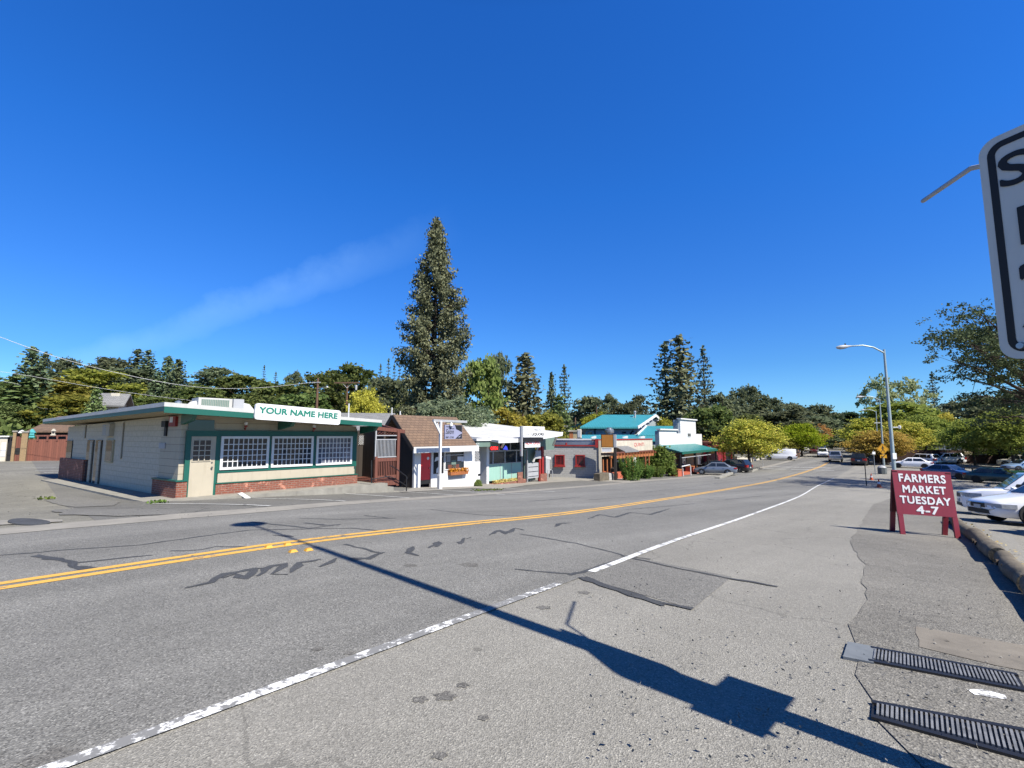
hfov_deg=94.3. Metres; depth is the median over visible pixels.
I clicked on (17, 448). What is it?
gate
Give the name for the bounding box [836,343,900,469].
street lamp
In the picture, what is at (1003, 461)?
parked car
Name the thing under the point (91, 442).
door leaf
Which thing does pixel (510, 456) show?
window
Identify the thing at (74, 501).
driveway patch
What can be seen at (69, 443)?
side window pane
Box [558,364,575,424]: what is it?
conifer tree
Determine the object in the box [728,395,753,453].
broadleaf tree
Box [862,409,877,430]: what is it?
street lamp
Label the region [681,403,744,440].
broadleaf tree
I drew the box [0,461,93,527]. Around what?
side road
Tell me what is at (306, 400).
broadleaf tree
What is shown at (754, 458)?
garden wall
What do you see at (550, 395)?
conifer tree
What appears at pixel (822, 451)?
pickup truck
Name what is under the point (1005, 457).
broadleaf tree
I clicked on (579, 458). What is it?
window
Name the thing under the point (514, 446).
transom window
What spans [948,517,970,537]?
log barrier
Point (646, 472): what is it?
bush
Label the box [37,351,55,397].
conifer tree
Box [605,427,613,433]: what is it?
exhaust fan
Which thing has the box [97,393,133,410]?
hillside house
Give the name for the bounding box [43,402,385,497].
corner shop
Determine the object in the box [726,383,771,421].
broadleaf tree
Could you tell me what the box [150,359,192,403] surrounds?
conifer tree
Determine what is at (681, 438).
false front store
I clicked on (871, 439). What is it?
street tree
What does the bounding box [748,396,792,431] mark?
broadleaf tree
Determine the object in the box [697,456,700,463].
shop window
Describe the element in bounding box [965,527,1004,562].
log barrier
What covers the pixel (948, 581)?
road edge path
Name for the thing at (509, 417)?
broadleaf tree
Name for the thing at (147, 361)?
conifer tree
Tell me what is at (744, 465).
parked car
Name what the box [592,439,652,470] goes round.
stucco front
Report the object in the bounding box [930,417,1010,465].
broadleaf tree
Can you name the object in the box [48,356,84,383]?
broadleaf tree
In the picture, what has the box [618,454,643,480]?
bush
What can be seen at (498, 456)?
window
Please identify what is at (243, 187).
sky
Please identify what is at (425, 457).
door
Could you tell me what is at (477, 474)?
lattice wall
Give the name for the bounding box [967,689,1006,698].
paint blotch
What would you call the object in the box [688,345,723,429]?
conifer tree
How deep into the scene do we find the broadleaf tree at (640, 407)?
130.74 m
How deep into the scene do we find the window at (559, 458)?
43.91 m
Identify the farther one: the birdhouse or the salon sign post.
the birdhouse
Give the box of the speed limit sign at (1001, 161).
[979,124,1023,358]
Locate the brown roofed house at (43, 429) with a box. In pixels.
[27,416,74,438]
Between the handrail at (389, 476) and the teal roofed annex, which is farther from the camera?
the teal roofed annex
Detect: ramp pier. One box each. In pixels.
[671,469,682,476]
[685,466,694,471]
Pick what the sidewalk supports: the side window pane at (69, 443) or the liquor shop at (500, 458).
the liquor shop at (500, 458)
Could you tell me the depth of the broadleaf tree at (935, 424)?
85.67 m
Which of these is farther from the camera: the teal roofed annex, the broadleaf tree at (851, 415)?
the broadleaf tree at (851, 415)
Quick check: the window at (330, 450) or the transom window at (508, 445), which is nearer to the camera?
the window at (330, 450)
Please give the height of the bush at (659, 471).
1.341 m
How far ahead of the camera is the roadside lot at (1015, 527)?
16.07 m
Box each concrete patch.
[0,519,62,524]
[915,626,1023,669]
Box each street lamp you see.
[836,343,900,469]
[856,395,884,465]
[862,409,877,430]
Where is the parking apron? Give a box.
[52,450,808,519]
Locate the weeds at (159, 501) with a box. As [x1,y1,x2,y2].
[146,499,168,503]
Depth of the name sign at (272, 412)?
17.25 m
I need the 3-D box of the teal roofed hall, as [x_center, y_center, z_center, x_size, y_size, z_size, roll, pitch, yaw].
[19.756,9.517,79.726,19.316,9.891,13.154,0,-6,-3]
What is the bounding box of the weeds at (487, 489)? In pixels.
[471,488,503,490]
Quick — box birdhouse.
[28,429,35,437]
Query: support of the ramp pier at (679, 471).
on the parking apron
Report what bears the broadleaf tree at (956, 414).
on the ground
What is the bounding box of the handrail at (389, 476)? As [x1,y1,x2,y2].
[371,460,407,490]
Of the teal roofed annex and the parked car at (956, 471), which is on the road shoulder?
the parked car at (956, 471)
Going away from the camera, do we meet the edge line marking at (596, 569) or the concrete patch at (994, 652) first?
the concrete patch at (994, 652)
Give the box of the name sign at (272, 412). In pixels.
[253,403,340,424]
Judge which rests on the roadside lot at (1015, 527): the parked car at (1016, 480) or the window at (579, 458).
the parked car at (1016, 480)
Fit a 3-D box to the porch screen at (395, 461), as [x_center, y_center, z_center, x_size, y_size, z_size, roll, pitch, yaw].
[-6.489,3.237,22.076,2.820,2.800,1.630,-6,-8,42]
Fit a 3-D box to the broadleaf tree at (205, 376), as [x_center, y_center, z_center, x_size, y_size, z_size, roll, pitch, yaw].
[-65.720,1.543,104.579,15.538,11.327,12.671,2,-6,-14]
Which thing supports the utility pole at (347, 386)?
on the lot at (48, 469)
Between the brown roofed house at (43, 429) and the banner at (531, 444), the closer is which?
the banner at (531, 444)
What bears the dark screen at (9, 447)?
on the ground
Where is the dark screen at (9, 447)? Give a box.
[6,437,12,460]
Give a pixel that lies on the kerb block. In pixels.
(724, 475)
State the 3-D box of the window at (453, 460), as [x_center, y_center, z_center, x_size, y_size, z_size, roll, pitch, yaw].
[-3.435,4.595,28.544,0.060,1.070,1.677,-5,-8,38]
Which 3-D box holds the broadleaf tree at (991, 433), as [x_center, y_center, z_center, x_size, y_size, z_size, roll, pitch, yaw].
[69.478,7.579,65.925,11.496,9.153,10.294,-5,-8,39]
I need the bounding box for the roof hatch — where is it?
[569,430,576,438]
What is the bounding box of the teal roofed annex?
[637,425,672,435]
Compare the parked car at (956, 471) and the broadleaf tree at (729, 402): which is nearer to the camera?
the parked car at (956, 471)
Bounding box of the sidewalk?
[402,477,629,491]
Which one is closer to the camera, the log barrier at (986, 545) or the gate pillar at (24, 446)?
the log barrier at (986, 545)
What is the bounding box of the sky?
[0,0,1023,417]
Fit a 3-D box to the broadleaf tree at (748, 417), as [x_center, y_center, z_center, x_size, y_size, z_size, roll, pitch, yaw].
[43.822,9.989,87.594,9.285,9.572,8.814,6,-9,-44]
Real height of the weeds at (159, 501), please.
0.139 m
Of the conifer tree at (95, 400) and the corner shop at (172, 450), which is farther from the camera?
the conifer tree at (95, 400)
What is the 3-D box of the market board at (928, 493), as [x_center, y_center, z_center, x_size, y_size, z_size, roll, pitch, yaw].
[9.949,2.893,11.529,1.184,1.542,0.589,0,-6,16]
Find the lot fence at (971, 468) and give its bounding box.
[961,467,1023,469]
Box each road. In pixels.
[0,446,872,767]
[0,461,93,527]
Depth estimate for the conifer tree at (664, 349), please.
98.40 m
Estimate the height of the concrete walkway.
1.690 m
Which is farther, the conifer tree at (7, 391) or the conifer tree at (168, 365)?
the conifer tree at (168, 365)
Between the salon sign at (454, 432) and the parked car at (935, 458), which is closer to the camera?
the salon sign at (454, 432)
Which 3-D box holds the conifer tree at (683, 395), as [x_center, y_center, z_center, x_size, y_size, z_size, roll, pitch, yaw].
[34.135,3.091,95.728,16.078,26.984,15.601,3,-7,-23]
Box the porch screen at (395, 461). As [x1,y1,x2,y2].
[357,425,404,485]
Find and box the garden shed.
[0,436,12,460]
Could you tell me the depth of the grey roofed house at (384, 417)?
36.98 m
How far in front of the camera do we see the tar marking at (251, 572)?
5.83 m
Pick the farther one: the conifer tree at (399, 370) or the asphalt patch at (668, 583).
the conifer tree at (399, 370)
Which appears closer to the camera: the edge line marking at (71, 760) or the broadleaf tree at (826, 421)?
the edge line marking at (71, 760)
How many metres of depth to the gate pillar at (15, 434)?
38.88 m
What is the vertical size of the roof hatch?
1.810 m
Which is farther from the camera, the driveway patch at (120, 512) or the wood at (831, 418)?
the wood at (831, 418)
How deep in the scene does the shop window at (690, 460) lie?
65.42 m
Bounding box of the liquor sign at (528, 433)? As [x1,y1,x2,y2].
[520,426,544,455]
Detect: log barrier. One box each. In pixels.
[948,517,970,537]
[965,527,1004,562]
[993,550,1023,592]
[1019,575,1023,593]
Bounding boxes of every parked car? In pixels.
[694,460,722,466]
[694,462,737,474]
[724,459,752,472]
[809,446,817,453]
[851,453,869,465]
[890,457,933,467]
[904,453,942,463]
[920,464,967,479]
[938,453,966,463]
[956,473,1023,507]
[962,467,1015,482]
[966,486,1023,522]
[996,455,1023,464]
[1000,459,1023,468]
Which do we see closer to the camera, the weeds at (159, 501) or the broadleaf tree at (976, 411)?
the weeds at (159, 501)
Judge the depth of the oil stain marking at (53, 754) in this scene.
2.28 m
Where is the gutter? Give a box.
[0,453,812,534]
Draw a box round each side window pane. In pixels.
[65,440,72,457]
[105,440,111,460]
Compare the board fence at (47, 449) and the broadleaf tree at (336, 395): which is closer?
the board fence at (47, 449)
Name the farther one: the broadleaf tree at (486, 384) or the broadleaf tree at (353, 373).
the broadleaf tree at (353, 373)
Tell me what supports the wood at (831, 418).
on the ground
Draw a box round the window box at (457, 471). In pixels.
[448,467,468,474]
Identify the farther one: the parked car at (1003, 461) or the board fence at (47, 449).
the parked car at (1003, 461)
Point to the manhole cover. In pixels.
(25, 521)
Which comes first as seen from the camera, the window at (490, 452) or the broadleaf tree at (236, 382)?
the window at (490, 452)
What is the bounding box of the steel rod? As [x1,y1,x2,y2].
[921,164,979,202]
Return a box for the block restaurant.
[544,439,601,478]
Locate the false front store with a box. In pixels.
[655,418,717,474]
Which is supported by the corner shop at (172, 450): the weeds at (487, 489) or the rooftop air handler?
the rooftop air handler
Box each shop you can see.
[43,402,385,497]
[463,423,562,483]
[702,441,733,461]
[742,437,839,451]
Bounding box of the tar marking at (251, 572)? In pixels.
[5,484,777,609]
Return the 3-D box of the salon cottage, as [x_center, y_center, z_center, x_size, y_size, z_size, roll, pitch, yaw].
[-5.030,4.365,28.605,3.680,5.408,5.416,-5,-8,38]
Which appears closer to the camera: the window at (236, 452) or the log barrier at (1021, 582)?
the log barrier at (1021, 582)
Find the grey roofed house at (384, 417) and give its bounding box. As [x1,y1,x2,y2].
[341,413,395,429]
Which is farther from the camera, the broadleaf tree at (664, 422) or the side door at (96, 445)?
the broadleaf tree at (664, 422)
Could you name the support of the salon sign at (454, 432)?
hanging from the salon sign post
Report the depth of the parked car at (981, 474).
45.52 m
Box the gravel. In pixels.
[0,495,1019,760]
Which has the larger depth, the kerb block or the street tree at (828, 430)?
the street tree at (828, 430)
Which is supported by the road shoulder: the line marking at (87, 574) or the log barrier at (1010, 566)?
the log barrier at (1010, 566)
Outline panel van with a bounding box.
[765,449,797,459]
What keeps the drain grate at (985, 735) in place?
on the road edge path
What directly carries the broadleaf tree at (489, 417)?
on the ground
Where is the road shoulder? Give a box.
[67,463,1023,767]
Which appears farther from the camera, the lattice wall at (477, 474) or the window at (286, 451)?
the lattice wall at (477, 474)
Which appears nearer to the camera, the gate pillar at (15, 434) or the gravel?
the gravel
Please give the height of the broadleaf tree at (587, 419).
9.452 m
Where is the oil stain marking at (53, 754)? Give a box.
[16,499,713,767]
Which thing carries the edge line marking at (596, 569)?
on the road at (88, 662)
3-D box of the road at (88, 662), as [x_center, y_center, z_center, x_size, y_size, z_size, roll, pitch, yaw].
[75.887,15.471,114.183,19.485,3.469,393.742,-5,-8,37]
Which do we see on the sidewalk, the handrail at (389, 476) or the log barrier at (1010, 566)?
the handrail at (389, 476)
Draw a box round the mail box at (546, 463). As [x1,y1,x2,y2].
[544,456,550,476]
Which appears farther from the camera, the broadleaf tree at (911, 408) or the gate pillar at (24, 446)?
the broadleaf tree at (911, 408)
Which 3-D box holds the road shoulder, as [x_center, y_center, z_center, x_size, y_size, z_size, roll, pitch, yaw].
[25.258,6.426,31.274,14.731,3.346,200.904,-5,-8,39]
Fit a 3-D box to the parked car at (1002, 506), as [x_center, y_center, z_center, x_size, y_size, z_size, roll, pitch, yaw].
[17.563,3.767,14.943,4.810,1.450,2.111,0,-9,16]
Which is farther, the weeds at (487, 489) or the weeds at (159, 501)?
the weeds at (487, 489)
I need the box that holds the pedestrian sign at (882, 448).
[877,443,888,465]
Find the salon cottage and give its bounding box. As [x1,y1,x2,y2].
[385,411,478,487]
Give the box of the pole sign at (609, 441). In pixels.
[601,434,616,479]
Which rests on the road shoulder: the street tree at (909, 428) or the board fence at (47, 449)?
the street tree at (909, 428)
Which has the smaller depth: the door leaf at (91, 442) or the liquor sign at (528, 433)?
the door leaf at (91, 442)
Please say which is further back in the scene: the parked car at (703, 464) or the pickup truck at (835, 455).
the pickup truck at (835, 455)
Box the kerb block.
[715,472,732,478]
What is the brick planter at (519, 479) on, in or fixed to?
on the ground
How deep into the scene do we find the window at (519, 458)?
35.95 m
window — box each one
[188,420,214,430]
[219,436,269,469]
[270,436,313,467]
[315,436,352,464]
[444,451,464,469]
[489,437,498,450]
[489,451,492,464]
[493,451,504,463]
[499,443,510,450]
[505,450,516,462]
[511,442,519,449]
[517,450,521,462]
[554,454,565,466]
[574,454,585,466]
[682,458,685,467]
[687,457,693,465]
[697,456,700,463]
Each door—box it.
[0,442,6,456]
[84,440,94,482]
[92,440,102,483]
[187,436,215,496]
[420,453,430,483]
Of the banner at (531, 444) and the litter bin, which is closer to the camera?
the banner at (531, 444)
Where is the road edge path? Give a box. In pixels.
[848,499,1023,767]
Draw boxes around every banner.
[525,442,539,447]
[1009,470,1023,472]
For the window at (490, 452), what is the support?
in the liquor shop at (500, 458)
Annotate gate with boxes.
[14,430,23,460]
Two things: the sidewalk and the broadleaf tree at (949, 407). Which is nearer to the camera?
the sidewalk
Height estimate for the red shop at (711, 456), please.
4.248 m
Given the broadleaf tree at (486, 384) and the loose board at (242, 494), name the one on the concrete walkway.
the loose board at (242, 494)
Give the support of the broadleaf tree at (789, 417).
on the ground
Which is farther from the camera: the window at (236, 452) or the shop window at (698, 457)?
the shop window at (698, 457)
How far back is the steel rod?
2.67 m
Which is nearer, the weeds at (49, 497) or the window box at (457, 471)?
the weeds at (49, 497)
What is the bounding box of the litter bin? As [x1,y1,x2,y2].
[877,465,886,473]
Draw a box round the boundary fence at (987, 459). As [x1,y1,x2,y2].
[873,450,1018,463]
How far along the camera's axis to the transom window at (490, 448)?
33.89 m
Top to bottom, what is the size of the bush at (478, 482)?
0.549 m
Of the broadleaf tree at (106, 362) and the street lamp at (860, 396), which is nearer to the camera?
the street lamp at (860, 396)
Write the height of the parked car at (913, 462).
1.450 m
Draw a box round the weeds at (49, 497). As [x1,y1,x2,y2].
[34,496,55,499]
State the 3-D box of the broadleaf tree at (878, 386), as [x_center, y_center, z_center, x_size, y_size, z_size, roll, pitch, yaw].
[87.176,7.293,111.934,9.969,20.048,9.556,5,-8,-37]
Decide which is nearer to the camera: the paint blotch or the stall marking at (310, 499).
the paint blotch
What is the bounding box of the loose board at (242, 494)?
[238,492,249,497]
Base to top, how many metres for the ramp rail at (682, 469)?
1.668 m
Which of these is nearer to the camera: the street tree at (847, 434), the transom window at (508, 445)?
the transom window at (508, 445)
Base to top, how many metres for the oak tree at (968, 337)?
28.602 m
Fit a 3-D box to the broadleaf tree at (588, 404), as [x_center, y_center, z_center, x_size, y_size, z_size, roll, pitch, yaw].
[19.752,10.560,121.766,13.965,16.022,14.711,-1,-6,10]
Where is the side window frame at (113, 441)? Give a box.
[104,439,114,462]
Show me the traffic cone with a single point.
(879, 485)
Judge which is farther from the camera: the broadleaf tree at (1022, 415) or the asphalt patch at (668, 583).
the broadleaf tree at (1022, 415)
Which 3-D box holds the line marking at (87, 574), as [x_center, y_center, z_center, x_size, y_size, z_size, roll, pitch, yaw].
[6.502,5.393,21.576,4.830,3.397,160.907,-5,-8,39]
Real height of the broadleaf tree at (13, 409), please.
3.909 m
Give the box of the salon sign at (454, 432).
[444,422,461,438]
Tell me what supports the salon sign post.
on the sidewalk
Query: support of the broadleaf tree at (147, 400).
on the ground
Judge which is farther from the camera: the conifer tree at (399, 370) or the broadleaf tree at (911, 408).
the conifer tree at (399, 370)
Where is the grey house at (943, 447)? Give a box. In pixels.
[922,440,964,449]
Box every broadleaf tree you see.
[0,402,46,429]
[15,377,98,410]
[16,394,94,426]
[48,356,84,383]
[57,367,149,398]
[83,356,133,390]
[86,367,165,397]
[132,396,174,405]
[161,383,225,403]
[186,365,244,394]
[208,374,265,398]
[226,392,276,408]
[240,381,312,404]
[268,391,333,409]
[283,369,305,392]
[295,370,354,412]
[319,361,397,411]
[344,387,389,412]
[360,375,410,413]
[411,395,493,426]
[458,353,512,416]
[459,405,504,423]
[485,406,535,457]
[492,351,519,408]
[519,410,569,462]
[566,395,610,423]
[574,412,606,429]
[601,393,622,414]
[610,400,644,414]
[631,394,652,414]
[657,417,672,425]
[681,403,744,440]
[696,391,746,425]
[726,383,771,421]
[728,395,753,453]
[734,413,777,461]
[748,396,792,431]
[750,409,828,451]
[786,401,821,420]
[802,415,845,445]
[804,402,837,416]
[829,411,867,437]
[855,372,898,419]
[858,400,943,449]
[869,376,938,419]
[887,413,954,449]
[930,412,960,423]
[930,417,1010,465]
[933,400,987,419]
[942,394,1010,420]
[957,407,1023,461]
[963,389,1023,430]
[991,431,1023,458]
[1017,412,1023,461]
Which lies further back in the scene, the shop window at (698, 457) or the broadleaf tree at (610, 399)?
the broadleaf tree at (610, 399)
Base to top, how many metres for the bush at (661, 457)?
4.077 m
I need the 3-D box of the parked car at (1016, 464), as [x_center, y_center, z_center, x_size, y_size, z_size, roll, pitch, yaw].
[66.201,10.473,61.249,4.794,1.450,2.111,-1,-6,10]
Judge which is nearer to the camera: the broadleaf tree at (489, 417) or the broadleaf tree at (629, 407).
the broadleaf tree at (489, 417)
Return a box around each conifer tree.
[0,375,49,426]
[3,346,64,425]
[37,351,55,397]
[75,387,106,425]
[124,349,151,382]
[135,349,157,385]
[146,356,180,396]
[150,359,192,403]
[386,358,390,377]
[398,362,402,380]
[501,352,555,461]
[536,394,574,462]
[543,372,556,413]
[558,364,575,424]
[641,341,703,429]
[648,334,735,452]
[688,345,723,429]
[925,371,947,411]
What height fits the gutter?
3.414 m
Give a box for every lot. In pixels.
[32,461,74,489]
[955,463,1023,550]
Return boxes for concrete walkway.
[41,478,400,501]
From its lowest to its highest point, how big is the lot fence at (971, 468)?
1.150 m
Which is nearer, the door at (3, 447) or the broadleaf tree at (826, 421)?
the door at (3, 447)
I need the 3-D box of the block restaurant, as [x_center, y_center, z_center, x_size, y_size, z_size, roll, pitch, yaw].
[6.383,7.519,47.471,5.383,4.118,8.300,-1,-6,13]
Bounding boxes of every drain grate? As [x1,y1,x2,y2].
[843,642,1023,691]
[871,699,1023,760]
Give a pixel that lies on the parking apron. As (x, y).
(217, 504)
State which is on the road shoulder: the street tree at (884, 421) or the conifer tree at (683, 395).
the street tree at (884, 421)
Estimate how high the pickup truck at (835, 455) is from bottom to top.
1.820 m
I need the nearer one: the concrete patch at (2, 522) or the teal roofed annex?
the concrete patch at (2, 522)
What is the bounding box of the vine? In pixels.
[637,456,643,475]
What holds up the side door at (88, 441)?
in the corner shop at (172, 450)
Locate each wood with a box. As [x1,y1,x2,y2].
[237,393,439,411]
[542,412,847,448]
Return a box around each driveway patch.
[46,496,118,506]
[52,509,180,515]
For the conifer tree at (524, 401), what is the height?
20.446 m
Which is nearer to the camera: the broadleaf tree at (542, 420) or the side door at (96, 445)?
the side door at (96, 445)
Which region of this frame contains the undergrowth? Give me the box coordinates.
[0,376,171,438]
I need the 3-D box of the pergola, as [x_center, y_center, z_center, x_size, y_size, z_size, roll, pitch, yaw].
[10.374,8.055,46.811,3.700,2.908,11.004,-5,-8,38]
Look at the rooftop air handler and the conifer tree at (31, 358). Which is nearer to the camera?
the rooftop air handler
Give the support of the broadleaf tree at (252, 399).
on the ground
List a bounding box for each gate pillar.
[10,431,18,460]
[19,431,29,460]
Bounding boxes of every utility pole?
[313,378,327,408]
[334,382,359,412]
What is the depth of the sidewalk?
32.75 m
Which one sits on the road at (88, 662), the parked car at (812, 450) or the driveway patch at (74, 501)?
the parked car at (812, 450)
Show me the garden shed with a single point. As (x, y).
(3, 446)
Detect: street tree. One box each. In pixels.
[704,416,791,462]
[770,437,804,450]
[778,423,834,455]
[808,421,834,445]
[830,417,887,447]
[835,429,916,463]
[874,418,901,430]
[879,419,940,449]
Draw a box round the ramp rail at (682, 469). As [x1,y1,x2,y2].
[681,464,690,475]
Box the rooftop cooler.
[576,429,582,438]
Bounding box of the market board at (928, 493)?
[889,470,960,538]
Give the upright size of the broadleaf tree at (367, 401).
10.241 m
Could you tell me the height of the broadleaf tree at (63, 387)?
6.996 m
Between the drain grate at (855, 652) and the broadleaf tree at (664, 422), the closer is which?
the drain grate at (855, 652)
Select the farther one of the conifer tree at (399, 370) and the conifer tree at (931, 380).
the conifer tree at (399, 370)
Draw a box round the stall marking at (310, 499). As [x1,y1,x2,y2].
[152,488,553,505]
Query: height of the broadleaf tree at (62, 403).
5.501 m
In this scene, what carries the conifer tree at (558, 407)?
on the ground
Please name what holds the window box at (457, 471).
attached to the salon cottage
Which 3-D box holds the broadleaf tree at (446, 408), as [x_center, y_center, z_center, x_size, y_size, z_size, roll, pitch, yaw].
[-6.096,4.759,42.321,9.571,7.613,9.352,-6,-9,43]
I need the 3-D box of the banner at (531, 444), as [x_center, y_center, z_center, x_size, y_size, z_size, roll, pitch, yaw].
[1.499,4.346,34.514,0.026,0.515,1.879,-5,-8,39]
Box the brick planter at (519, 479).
[491,472,525,483]
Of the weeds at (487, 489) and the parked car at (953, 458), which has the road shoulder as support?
the parked car at (953, 458)
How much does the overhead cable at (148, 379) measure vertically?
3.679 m
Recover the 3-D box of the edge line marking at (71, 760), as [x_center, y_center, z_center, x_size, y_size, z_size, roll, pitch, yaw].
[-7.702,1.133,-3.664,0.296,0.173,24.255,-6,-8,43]
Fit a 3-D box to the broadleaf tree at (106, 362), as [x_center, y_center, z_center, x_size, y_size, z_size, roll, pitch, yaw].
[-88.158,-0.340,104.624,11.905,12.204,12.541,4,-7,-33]
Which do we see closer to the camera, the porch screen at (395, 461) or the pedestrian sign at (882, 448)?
the porch screen at (395, 461)
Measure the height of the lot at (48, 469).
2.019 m
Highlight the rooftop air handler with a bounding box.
[188,397,252,408]
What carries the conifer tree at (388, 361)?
on the ground
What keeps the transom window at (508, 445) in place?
in the liquor shop at (500, 458)
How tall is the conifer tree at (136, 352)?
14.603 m
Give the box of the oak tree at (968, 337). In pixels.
[911,298,1023,428]
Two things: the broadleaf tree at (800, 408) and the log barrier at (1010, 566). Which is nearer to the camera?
the log barrier at (1010, 566)
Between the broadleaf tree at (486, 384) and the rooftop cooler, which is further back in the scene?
the broadleaf tree at (486, 384)
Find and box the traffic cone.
[877,479,883,487]
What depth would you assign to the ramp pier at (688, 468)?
58.84 m
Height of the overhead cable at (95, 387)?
1.912 m
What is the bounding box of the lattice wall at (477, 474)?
[474,443,480,482]
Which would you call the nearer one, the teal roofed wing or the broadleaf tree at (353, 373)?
the teal roofed wing
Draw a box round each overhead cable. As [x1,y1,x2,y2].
[1,337,311,388]
[5,372,191,400]
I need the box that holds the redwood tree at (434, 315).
[391,216,474,414]
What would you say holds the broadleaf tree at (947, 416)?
on the ground
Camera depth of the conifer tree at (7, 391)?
57.81 m
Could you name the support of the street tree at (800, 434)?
on the parking apron
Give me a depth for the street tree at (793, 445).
99.93 m
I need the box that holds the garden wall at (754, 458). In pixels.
[733,453,764,461]
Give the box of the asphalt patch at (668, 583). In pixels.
[583,557,730,608]
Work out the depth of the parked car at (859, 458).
73.06 m
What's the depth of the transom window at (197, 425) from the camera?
16.36 m
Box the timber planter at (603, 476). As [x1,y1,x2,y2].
[594,472,613,480]
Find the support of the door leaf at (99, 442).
in the corner shop at (172, 450)
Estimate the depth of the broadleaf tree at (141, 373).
91.79 m
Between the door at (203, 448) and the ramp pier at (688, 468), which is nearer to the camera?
the door at (203, 448)
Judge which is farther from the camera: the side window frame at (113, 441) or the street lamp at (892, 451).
the street lamp at (892, 451)
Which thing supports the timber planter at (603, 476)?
on the sidewalk
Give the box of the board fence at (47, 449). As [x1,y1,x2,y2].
[26,435,67,460]
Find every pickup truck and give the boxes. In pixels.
[817,448,828,456]
[828,451,842,461]
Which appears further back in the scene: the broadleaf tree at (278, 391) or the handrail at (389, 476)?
the broadleaf tree at (278, 391)
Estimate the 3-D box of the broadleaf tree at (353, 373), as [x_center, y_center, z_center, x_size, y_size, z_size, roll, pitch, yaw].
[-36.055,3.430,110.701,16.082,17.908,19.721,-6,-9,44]
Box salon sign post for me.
[432,419,466,488]
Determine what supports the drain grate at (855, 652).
on the road edge path
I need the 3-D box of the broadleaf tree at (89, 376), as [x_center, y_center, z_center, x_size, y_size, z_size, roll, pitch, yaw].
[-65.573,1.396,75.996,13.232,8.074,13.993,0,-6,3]
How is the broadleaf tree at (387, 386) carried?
on the ground
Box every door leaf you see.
[86,441,92,481]
[94,441,100,483]
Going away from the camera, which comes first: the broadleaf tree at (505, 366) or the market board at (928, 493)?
the market board at (928, 493)
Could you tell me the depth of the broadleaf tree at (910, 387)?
110.78 m
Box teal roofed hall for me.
[572,411,661,434]
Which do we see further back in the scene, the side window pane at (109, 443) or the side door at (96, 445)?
the side door at (96, 445)
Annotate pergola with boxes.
[602,450,655,478]
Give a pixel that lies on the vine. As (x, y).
(641, 461)
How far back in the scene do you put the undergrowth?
54.58 m
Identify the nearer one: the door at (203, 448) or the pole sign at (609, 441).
the door at (203, 448)
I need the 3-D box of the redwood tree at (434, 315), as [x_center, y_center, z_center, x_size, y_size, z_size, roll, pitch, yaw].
[-10.579,-5.256,64.865,11.786,36.544,12.134,3,-7,-26]
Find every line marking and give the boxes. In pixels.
[0,462,828,588]
[37,583,560,767]
[588,478,833,571]
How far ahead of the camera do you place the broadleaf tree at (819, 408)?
154.36 m
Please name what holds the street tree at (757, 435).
on the parking apron
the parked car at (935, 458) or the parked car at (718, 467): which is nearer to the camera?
the parked car at (718, 467)
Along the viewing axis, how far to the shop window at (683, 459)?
63.06 m
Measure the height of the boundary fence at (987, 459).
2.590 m
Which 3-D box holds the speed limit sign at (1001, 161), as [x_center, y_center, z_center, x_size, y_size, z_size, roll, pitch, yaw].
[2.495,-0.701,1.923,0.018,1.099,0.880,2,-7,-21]
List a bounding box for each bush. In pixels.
[474,479,482,485]
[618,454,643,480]
[637,463,654,478]
[644,444,677,476]
[650,466,665,476]
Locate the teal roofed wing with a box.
[582,435,654,447]
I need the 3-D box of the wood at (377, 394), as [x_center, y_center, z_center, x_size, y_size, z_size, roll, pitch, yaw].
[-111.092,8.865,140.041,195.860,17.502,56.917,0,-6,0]
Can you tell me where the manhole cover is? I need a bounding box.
[8,518,50,525]
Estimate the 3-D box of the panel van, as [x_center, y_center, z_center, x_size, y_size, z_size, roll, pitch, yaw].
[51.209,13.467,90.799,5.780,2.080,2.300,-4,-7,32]

